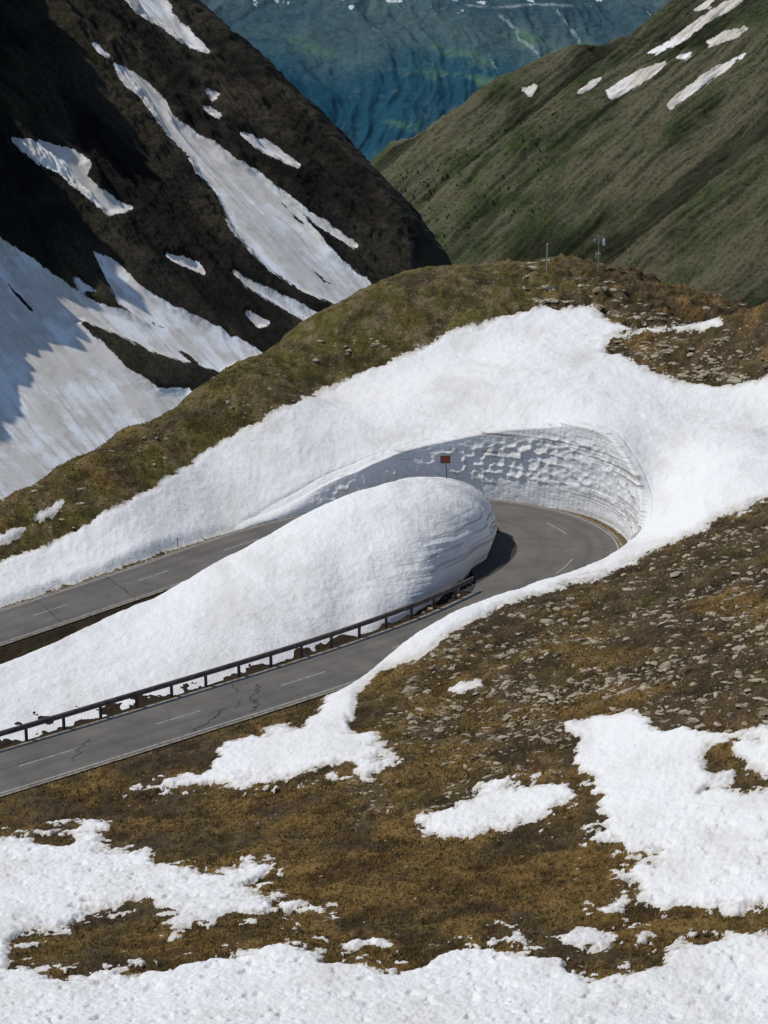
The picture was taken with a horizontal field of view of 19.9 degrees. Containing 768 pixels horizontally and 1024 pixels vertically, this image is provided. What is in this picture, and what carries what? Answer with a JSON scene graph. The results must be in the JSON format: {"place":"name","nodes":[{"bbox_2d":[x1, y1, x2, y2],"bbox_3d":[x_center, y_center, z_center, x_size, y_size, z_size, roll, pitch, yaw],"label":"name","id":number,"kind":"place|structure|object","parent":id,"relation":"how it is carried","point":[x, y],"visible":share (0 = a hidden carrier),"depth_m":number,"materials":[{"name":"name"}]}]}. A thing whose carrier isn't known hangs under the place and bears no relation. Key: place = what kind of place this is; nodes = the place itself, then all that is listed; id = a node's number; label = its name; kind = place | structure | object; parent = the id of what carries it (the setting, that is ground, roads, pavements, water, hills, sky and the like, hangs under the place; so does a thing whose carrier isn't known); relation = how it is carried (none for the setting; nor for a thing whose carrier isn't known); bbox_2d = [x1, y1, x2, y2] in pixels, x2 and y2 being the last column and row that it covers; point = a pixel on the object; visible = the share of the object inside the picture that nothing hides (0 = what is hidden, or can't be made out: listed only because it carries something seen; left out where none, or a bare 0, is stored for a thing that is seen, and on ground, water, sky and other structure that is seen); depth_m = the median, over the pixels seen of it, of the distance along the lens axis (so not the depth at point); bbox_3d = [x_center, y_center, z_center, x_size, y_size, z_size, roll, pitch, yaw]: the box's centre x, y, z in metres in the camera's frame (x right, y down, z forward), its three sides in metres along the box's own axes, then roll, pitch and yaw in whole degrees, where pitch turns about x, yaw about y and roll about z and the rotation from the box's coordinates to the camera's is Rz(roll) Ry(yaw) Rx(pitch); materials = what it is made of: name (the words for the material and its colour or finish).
{"place":"outdoors","nodes":[
{"label":"outdoors","id":0,"kind":"place"},
{"bbox_2d":[0,0,452,498],"bbox_3d":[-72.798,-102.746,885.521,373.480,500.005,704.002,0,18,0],"label":"rocky mountain","id":1,"kind":"structure","parent":0,"point":[194,194],"depth_m":763.60,"materials":[{"name":"black stone"}]},
{"bbox_2d":[0,499,626,796],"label":"road","id":2,"kind":"structure","parent":0,"point":[532,543],"depth_m":180.88,"materials":[{"name":"grey asphalt"}]},
{"bbox_2d":[0,253,767,1023],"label":"ground","id":3,"kind":"structure","parent":0,"point":[678,817],"depth_m":147.39,"materials":[{"name":"white snow"}]},
{"bbox_2d":[0,576,473,740],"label":"guardrail","id":4,"kind":"object","parent":3,"relation":"on","point":[204,674],"visible":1,"depth_m":169.95,"materials":[{"name":"metal"}]},
{"bbox_2d":[0,477,496,740],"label":"snow mound","id":5,"kind":"object","parent":3,"relation":"on","point":[352,558],"visible":0.99,"depth_m":182.86,"materials":[{"name":"white snow"}]},
{"bbox_2d":[440,455,449,478],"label":"road sign","id":6,"kind":"object","parent":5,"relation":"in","point":[445,459],"visible":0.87,"depth_m":199.78,"materials":[{"name":"metal"}]},
{"bbox_2d":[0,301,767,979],"bbox_3d":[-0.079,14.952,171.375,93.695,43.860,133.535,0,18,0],"label":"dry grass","id":7,"kind":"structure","parent":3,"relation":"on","point":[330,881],"depth_m":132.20,"materials":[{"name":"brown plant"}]},
{"bbox_2d":[1,259,767,956],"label":"scattered stones","id":8,"kind":"object","parent":3,"relation":"on","point":[735,379],"visible":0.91,"depth_m":158.13,"materials":[{"name":"grey stone"}]},
{"bbox_2d":[235,420,652,542],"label":"snow wall","id":9,"kind":"structure","parent":3,"relation":"on","point":[591,469],"depth_m":211.33,"materials":[{"name":"white snow"}]},
{"bbox_2d":[546,243,547,272],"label":"marker pole","id":10,"kind":"object","parent":3,"relation":"on","point":[547,258],"visible":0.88,"depth_m":249.26,"materials":[{"name":"grey wood"}]},
{"bbox_2d":[594,232,604,270],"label":"weather station","id":11,"kind":"object","parent":3,"relation":"on","point":[598,255],"visible":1,"depth_m":251.83,"materials":[{"name":"metal"}]},
{"bbox_2d":[200,0,670,160],"bbox_3d":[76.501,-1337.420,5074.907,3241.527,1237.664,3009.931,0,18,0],"label":"forested mountain","id":12,"kind":"structure","parent":0,"point":[371,79],"depth_m":4649.90,"materials":[{"name":"teal plant"}]},
{"bbox_2d":[370,0,767,306],"bbox_3d":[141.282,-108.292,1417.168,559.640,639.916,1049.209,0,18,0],"label":"grassy mountain","id":13,"kind":"structure","parent":0,"point":[655,152],"depth_m":1291.38,"materials":[{"name":"green plant"}]},
{"bbox_2d":[401,113,555,245],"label":"distant conifers","id":14,"kind":"object","parent":13,"relation":"on","point":[475,181],"visible":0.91,"depth_m":1349.27,"materials":[{"name":"green plant"}]}
]}

